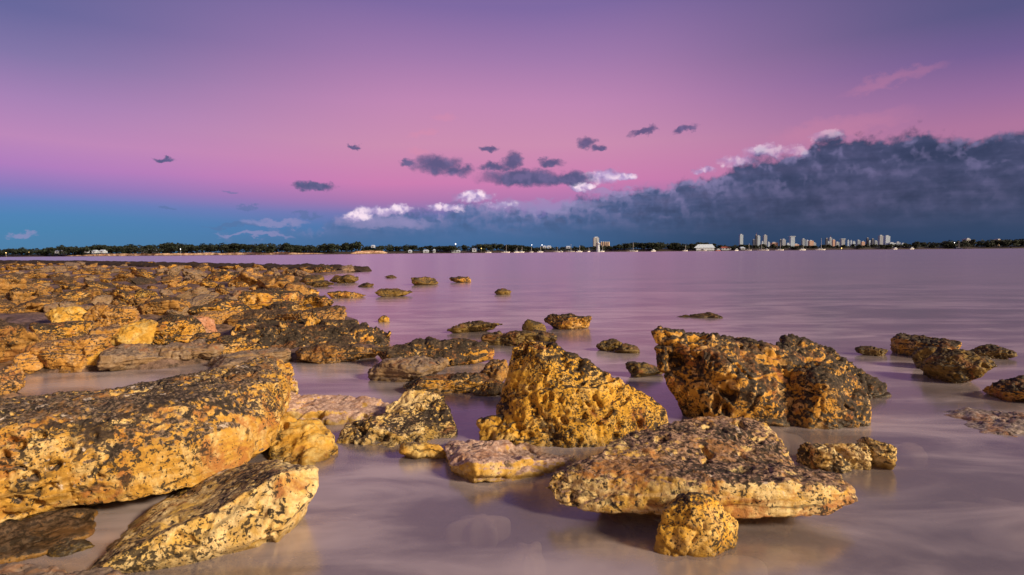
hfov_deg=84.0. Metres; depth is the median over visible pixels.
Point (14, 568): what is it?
rock
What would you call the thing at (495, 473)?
rock slab
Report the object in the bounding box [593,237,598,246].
apartment tower
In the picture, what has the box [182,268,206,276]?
shore rock
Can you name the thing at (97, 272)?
shore rock
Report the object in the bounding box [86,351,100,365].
rock
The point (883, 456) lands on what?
rock
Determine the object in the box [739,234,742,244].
tower block
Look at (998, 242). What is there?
shore tree
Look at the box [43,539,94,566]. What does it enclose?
rock
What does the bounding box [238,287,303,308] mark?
rock
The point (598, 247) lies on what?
lighthouse
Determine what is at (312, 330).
rock ledge
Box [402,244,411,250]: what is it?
shore tree
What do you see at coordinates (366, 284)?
rock
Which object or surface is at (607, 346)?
rock
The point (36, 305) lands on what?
shore rock
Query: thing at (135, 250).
shore tree
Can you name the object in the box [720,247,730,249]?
house
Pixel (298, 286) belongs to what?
boulder
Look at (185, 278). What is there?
shore rock
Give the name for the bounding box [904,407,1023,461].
rock slab
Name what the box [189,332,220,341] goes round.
rock
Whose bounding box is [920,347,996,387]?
rock
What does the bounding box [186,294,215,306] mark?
shore rock
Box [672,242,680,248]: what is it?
shore tree
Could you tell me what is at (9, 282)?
boulder
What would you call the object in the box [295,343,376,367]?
rock
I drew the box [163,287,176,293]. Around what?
shore rock
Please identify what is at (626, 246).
shore tree
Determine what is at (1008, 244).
shore tree
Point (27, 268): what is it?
shore rock
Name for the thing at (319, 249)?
shore tree
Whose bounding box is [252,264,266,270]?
shore rock
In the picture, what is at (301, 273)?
shore rock
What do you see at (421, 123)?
sky
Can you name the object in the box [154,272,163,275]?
shore rock
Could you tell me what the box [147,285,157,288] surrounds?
shore rock
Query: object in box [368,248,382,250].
shore tree
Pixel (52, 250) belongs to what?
shore tree
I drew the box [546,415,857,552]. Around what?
rock slab
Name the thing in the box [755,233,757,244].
tower block
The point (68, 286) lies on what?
shore rock
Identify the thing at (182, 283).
shore rock
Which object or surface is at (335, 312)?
rock
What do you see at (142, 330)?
rock
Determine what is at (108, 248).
shore tree
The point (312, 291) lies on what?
shore rock
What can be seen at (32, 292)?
shore rock
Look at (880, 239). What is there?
tower block
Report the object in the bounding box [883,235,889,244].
tower block
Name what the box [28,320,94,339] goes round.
rock
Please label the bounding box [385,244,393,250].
shore tree
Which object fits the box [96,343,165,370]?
rock
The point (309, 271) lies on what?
shore rock
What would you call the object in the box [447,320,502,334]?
rock
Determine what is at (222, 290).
shore rock
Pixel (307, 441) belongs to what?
rock
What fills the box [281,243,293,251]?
shore tree
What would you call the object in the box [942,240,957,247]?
shore tree
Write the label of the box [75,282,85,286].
shore rock
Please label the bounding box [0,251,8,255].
shore tree
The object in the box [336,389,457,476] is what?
rock
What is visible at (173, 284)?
shore rock
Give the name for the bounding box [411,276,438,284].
rock
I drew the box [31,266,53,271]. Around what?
shore rock
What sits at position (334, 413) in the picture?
rock slab
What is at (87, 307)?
shore rock
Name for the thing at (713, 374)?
boulder
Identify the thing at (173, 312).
shore rock
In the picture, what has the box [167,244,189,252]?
shore tree
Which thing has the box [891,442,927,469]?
sunken stone
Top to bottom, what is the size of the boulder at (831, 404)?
0.871 m
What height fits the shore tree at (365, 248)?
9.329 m
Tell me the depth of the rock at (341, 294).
20.14 m
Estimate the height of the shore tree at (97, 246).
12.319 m
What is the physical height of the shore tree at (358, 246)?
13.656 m
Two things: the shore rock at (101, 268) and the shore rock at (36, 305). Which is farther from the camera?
the shore rock at (101, 268)
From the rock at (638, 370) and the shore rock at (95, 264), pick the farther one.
the shore rock at (95, 264)
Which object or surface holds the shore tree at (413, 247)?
on the ground
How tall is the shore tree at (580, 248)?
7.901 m
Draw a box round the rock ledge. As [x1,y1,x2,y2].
[230,309,390,348]
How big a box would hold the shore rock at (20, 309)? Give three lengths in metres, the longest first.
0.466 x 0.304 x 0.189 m
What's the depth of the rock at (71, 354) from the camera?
7.82 m
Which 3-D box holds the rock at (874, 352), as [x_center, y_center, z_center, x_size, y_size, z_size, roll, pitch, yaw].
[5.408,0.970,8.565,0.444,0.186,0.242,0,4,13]
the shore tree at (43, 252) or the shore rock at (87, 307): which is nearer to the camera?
the shore rock at (87, 307)
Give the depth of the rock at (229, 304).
12.72 m
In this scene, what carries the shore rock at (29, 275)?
on the ground
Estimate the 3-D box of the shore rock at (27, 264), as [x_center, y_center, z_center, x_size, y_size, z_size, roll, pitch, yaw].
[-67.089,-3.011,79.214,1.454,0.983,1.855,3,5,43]
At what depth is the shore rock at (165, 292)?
20.24 m
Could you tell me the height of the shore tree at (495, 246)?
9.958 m
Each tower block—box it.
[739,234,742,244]
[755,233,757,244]
[763,235,766,244]
[788,236,795,246]
[801,238,805,245]
[808,240,813,245]
[840,239,844,245]
[878,235,882,244]
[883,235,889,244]
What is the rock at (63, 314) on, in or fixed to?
on the ground
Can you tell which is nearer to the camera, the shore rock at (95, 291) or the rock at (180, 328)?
the rock at (180, 328)
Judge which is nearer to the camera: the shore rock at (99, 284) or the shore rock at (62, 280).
the shore rock at (99, 284)
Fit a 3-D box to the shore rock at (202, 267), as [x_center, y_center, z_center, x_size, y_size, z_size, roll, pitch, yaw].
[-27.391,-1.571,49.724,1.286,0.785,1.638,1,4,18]
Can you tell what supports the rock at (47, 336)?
on the ground
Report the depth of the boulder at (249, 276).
26.77 m
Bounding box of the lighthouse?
[596,242,599,251]
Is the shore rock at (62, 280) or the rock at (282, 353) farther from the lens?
the shore rock at (62, 280)
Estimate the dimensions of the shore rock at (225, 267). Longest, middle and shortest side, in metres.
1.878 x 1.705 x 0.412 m
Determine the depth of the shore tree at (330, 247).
673.13 m
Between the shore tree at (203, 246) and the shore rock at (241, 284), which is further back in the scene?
the shore tree at (203, 246)
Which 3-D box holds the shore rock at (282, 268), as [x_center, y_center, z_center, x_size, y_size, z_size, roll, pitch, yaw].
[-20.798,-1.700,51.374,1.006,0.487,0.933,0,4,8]
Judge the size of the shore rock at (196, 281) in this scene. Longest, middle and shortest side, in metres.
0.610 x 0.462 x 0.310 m
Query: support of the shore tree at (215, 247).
on the ground
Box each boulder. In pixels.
[0,273,26,295]
[0,319,38,362]
[0,355,294,522]
[0,363,25,394]
[229,267,262,285]
[257,274,294,288]
[282,281,309,294]
[476,340,668,461]
[651,325,805,434]
[776,334,891,422]
[790,361,871,443]
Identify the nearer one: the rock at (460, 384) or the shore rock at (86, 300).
the rock at (460, 384)
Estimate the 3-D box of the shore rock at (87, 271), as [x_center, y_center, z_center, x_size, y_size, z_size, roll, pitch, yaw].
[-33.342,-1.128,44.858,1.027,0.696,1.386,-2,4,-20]
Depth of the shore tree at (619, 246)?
703.33 m
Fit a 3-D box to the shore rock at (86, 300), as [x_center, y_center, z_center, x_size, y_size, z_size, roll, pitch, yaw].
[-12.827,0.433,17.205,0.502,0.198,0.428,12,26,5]
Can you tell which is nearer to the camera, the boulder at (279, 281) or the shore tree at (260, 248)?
the boulder at (279, 281)
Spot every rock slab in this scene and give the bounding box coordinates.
[286,394,388,432]
[444,439,576,507]
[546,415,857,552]
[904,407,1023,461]
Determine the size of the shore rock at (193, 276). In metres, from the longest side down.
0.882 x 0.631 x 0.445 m
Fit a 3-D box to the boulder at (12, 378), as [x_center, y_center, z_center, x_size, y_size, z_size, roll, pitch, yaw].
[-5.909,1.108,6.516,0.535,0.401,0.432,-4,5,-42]
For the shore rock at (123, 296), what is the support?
on the ground
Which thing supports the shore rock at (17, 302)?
on the ground
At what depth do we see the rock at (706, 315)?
13.44 m
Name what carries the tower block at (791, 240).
on the ground
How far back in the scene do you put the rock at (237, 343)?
8.67 m
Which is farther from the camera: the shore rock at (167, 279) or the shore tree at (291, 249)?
the shore tree at (291, 249)
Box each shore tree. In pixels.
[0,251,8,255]
[9,247,31,255]
[24,250,41,254]
[37,248,48,255]
[46,247,58,255]
[59,246,81,254]
[80,247,95,254]
[92,244,106,250]
[104,246,117,253]
[114,244,137,252]
[114,245,131,253]
[128,247,151,252]
[142,247,174,253]
[157,242,175,250]
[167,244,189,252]
[171,243,192,252]
[189,243,214,252]
[209,243,229,252]
[219,244,232,252]
[229,243,246,252]
[240,244,251,251]
[251,243,266,252]
[264,243,277,252]
[268,246,282,251]
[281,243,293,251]
[283,245,306,252]
[294,245,309,252]
[302,245,316,252]
[307,247,326,252]
[322,243,340,252]
[341,242,349,251]
[349,241,361,250]
[360,246,371,250]
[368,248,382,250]
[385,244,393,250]
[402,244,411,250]
[407,245,417,249]
[435,246,445,251]
[442,245,452,251]
[475,243,490,251]
[492,243,502,250]
[502,245,509,250]
[509,245,525,251]
[578,245,585,250]
[613,244,623,249]
[621,243,631,249]
[630,242,639,247]
[639,243,647,248]
[647,242,665,250]
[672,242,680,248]
[673,245,689,249]
[688,243,696,249]
[912,241,920,247]
[928,242,938,247]
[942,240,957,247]
[946,242,973,247]
[983,239,997,246]
[993,239,1009,246]
[999,240,1011,246]
[1004,239,1020,247]
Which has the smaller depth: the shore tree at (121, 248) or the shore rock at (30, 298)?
the shore rock at (30, 298)
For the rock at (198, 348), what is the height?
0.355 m
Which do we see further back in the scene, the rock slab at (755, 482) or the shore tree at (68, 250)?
the shore tree at (68, 250)
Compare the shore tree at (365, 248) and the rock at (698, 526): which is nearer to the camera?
the rock at (698, 526)
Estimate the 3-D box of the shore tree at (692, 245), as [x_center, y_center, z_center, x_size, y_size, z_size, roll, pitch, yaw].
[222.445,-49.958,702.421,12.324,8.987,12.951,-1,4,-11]
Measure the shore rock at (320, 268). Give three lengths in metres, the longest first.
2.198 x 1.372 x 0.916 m
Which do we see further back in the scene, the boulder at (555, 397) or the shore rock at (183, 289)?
the shore rock at (183, 289)
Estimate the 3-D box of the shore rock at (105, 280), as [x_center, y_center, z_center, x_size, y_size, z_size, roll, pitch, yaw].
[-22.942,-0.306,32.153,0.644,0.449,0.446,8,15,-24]
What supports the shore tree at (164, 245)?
on the ground
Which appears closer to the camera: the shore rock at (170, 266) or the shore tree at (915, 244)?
the shore rock at (170, 266)
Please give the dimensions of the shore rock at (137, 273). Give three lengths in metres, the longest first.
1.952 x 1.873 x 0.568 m
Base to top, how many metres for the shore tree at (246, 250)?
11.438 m
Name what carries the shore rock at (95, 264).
on the ground
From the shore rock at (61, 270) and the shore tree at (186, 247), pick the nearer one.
the shore rock at (61, 270)
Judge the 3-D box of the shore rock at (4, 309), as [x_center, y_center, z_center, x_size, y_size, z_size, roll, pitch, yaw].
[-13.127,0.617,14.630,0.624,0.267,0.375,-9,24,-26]
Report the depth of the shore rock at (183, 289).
22.72 m
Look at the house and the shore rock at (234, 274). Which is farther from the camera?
the house
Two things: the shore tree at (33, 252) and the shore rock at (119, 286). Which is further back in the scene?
the shore tree at (33, 252)
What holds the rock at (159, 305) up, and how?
on the ground
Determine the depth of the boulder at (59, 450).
3.66 m
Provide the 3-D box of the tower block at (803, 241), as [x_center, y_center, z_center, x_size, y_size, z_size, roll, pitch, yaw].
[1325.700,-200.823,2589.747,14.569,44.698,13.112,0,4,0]
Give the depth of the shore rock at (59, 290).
23.34 m
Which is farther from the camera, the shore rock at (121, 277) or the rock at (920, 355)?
the shore rock at (121, 277)
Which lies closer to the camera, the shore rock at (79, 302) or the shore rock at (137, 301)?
the shore rock at (137, 301)
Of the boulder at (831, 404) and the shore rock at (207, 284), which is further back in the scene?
the shore rock at (207, 284)
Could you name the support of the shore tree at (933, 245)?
on the ground
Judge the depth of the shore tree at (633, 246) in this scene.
706.62 m
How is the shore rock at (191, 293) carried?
on the ground
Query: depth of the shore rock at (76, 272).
45.04 m
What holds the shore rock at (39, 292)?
on the ground
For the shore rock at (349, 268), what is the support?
on the ground
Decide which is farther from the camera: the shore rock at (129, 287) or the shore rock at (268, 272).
the shore rock at (268, 272)
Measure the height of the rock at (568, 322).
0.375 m
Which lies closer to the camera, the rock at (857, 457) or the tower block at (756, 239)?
the rock at (857, 457)
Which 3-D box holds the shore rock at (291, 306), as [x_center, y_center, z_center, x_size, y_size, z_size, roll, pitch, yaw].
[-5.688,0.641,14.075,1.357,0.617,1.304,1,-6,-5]
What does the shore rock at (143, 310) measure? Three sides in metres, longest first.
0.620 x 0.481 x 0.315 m
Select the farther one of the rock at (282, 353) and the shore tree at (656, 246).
the shore tree at (656, 246)
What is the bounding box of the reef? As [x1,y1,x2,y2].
[0,260,371,271]
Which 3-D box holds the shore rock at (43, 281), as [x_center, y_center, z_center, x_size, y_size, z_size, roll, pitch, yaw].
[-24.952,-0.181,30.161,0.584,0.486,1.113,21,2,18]
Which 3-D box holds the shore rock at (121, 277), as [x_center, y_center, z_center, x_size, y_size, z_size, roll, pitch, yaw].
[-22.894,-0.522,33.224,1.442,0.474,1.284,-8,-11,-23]
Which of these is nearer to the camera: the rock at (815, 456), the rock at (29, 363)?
the rock at (815, 456)
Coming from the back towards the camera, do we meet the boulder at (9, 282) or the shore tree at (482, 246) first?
the shore tree at (482, 246)
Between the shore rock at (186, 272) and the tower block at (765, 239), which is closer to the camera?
the shore rock at (186, 272)
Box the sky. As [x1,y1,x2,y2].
[0,0,1023,253]
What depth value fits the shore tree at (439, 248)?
697.76 m
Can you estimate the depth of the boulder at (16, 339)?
7.94 m
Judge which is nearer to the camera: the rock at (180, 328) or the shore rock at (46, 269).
the rock at (180, 328)
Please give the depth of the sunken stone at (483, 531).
3.40 m
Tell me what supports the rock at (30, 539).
on the ground
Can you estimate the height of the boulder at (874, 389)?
0.963 m
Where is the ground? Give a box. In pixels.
[0,246,1023,574]
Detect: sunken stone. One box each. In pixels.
[330,430,349,469]
[445,514,510,548]
[503,541,545,574]
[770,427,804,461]
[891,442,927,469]
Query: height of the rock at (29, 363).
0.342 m
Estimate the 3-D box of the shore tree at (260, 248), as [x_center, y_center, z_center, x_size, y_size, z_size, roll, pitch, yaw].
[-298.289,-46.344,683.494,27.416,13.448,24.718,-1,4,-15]
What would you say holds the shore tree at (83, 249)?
on the ground
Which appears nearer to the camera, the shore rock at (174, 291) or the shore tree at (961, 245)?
the shore rock at (174, 291)
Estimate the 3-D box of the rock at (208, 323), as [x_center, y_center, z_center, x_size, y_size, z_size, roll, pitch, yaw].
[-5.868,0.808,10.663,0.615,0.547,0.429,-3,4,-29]
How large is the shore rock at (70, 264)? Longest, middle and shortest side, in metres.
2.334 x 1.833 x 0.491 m
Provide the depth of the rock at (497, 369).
6.91 m
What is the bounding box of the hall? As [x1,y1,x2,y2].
[694,244,714,249]
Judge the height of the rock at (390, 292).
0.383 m
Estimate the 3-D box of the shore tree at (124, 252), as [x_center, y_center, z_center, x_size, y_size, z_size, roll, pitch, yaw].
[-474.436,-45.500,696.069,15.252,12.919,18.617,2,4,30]
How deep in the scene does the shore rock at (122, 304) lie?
14.57 m
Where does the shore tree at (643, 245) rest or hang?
on the ground
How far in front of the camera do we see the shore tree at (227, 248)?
692.61 m
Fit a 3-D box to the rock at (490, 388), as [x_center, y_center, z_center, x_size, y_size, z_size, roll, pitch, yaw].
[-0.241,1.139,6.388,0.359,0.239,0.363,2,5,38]
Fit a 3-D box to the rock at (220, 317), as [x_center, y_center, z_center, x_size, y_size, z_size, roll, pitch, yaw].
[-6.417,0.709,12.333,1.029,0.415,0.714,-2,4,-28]
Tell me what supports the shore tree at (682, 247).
on the ground
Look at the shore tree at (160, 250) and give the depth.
686.98 m
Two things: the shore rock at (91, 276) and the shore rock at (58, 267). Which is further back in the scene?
the shore rock at (58, 267)
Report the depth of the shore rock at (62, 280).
29.62 m
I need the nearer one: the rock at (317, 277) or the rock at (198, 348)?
the rock at (198, 348)
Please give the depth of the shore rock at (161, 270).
49.73 m
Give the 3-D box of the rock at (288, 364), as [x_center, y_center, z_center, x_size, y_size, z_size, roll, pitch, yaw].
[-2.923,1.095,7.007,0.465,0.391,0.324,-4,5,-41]
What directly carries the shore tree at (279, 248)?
on the ground
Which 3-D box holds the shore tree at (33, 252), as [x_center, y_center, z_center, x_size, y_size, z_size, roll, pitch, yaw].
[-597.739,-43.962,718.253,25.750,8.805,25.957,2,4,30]
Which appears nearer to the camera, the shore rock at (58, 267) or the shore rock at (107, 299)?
the shore rock at (107, 299)
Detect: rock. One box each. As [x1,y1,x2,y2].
[0,299,17,306]
[0,305,14,312]
[0,505,98,563]
[0,562,129,574]
[5,266,17,269]
[5,290,30,300]
[6,305,26,313]
[10,297,63,311]
[10,351,43,373]
[11,299,25,304]
[12,287,35,295]
[18,266,33,269]
[22,263,34,265]
[22,272,37,278]
[22,278,47,290]
[24,295,37,300]
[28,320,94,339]
[29,334,113,373]
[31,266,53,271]
[31,272,48,278]
[32,279,53,283]
[35,289,50,296]
[38,332,56,341]
[43,301,80,312]
[43,539,94,566]
[44,306,86,322]
[46,274,64,278]
[47,286,53,291]
[50,276,76,283]
[51,289,62,292]
[52,265,66,268]
[54,268,67,271]
[55,289,89,300]
[59,284,79,289]
[64,262,79,265]
[70,301,83,304]
[72,270,81,273]
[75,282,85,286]
[77,297,91,303]
[79,269,94,273]
[81,302,140,327]
[81,305,91,310]
[83,280,115,288]
[83,287,107,298]
[84,275,98,278]
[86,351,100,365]
[87,262,97,267]
[88,324,120,345]
[88,459,318,574]
[91,270,101,274]
[91,295,112,304]
[94,266,105,270]
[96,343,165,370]
[98,275,111,277]
[100,278,111,282]
[101,271,110,274]
[108,289,135,303]
[110,299,122,304]
[110,318,157,345]
[111,269,121,272]
[111,273,134,281]
[115,303,131,305]
[116,283,123,289]
[122,284,141,290]
[126,277,158,284]
[126,297,148,307]
[130,269,156,277]
[133,289,156,298]
[137,296,191,314]
[137,304,152,314]
[144,338,251,360]
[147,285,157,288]
[151,314,205,344]
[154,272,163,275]
[155,267,167,271]
[158,289,173,295]
[160,275,182,284]
[163,265,184,274]
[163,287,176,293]
[164,307,188,314]
[166,264,177,268]
[166,281,178,287]
[174,286,209,298]
[176,286,192,291]
[177,281,187,286]
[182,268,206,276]
[182,275,191,280]
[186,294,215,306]
[187,299,251,314]
[189,274,201,280]
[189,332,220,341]
[191,278,199,283]
[192,310,239,324]
[194,265,209,270]
[194,316,217,332]
[200,280,217,287]
[202,270,232,281]
[205,335,269,354]
[206,347,291,368]
[212,354,255,368]
[215,287,229,294]
[218,266,232,268]
[221,289,250,300]
[227,309,288,326]
[228,271,241,280]
[235,281,249,286]
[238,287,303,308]
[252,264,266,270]
[260,301,312,310]
[263,270,274,274]
[267,416,337,490]
[275,305,346,321]
[277,266,287,269]
[282,268,296,275]
[284,362,293,376]
[290,377,298,394]
[295,270,310,276]
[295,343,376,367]
[300,275,323,282]
[302,269,313,272]
[302,293,333,307]
[305,280,333,286]
[307,287,318,294]
[311,264,335,272]
[327,291,365,297]
[329,274,358,282]
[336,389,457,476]
[338,265,354,271]
[358,282,373,286]
[367,355,448,386]
[372,336,493,372]
[375,288,411,296]
[378,315,389,321]
[399,442,445,462]
[403,372,489,396]
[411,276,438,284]
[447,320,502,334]
[449,276,470,282]
[469,378,503,399]
[480,359,508,381]
[481,329,556,349]
[494,288,510,294]
[522,319,545,331]
[544,313,591,331]
[596,338,623,353]
[614,343,639,356]
[625,361,662,379]
[651,492,738,561]
[678,312,722,317]
[796,442,852,476]
[823,443,871,475]
[855,346,887,358]
[857,437,896,472]
[890,333,961,361]
[911,346,936,368]
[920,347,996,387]
[970,344,1017,361]
[982,375,1023,406]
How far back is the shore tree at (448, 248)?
693.98 m
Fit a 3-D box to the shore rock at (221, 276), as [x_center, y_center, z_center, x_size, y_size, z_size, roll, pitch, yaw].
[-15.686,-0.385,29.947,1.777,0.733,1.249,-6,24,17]
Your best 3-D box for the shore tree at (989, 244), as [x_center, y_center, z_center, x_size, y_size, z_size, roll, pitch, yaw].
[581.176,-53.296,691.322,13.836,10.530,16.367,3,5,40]
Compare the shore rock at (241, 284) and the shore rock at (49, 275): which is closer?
the shore rock at (241, 284)
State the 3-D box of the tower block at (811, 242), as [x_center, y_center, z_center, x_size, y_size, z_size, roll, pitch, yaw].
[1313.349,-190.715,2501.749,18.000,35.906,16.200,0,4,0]
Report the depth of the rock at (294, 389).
6.01 m
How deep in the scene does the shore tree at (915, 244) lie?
693.15 m
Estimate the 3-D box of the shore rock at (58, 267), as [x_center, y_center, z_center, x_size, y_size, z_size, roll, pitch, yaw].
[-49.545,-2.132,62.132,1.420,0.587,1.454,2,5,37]
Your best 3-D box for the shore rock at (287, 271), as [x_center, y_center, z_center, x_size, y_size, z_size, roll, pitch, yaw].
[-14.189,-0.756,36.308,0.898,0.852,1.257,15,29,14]
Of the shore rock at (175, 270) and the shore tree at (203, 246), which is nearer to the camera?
the shore rock at (175, 270)
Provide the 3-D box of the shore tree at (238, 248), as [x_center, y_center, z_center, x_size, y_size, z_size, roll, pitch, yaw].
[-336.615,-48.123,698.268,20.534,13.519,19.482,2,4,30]
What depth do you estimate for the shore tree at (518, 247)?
711.66 m
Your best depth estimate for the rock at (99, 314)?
11.19 m
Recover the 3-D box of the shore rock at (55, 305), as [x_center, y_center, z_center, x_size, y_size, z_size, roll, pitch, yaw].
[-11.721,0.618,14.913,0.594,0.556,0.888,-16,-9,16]
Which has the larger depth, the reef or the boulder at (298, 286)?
the reef
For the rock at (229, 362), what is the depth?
7.83 m
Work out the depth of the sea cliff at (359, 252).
682.64 m
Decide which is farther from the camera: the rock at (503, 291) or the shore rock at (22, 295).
the rock at (503, 291)
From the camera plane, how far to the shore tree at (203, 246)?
698.05 m
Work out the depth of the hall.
696.20 m
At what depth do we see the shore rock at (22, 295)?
18.41 m
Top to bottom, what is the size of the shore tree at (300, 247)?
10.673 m
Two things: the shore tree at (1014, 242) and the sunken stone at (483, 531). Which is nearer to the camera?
the sunken stone at (483, 531)
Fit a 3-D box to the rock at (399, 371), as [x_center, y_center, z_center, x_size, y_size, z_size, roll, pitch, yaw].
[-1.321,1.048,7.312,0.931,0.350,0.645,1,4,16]
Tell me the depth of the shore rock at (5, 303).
15.85 m
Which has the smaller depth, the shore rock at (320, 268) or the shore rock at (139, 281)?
the shore rock at (139, 281)
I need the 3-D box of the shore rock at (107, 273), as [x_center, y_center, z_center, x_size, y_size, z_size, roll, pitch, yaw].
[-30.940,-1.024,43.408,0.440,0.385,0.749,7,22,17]
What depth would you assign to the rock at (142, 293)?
19.24 m
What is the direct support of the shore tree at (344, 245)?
on the ground
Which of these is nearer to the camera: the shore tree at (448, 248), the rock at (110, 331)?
the rock at (110, 331)
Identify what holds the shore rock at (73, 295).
on the ground
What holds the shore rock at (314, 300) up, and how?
on the ground
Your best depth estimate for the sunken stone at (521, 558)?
3.00 m
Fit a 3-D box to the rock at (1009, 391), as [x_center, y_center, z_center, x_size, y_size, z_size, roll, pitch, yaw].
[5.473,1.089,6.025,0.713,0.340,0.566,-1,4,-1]
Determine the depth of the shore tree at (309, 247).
672.11 m
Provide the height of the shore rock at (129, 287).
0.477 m
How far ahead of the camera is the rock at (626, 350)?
8.87 m
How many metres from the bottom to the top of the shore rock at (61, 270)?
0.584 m
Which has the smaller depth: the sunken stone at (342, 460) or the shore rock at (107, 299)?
the sunken stone at (342, 460)
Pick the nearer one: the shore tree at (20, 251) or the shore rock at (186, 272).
the shore rock at (186, 272)
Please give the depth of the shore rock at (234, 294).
17.07 m
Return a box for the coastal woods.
[0,239,1022,255]
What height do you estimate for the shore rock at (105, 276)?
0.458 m
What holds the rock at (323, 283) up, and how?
on the ground
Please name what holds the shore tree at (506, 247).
on the ground
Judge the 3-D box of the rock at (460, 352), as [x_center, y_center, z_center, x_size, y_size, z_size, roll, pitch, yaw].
[-1.127,0.962,8.229,1.770,0.446,0.836,-1,4,-8]
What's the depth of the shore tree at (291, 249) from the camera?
667.22 m
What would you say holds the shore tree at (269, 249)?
on the ground
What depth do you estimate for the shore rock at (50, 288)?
24.43 m
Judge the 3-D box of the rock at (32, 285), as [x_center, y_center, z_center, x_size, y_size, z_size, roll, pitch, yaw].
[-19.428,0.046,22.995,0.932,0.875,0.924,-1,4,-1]
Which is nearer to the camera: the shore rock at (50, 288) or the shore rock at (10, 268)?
the shore rock at (50, 288)
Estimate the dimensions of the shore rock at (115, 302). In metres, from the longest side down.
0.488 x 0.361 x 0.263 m
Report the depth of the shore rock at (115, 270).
47.03 m

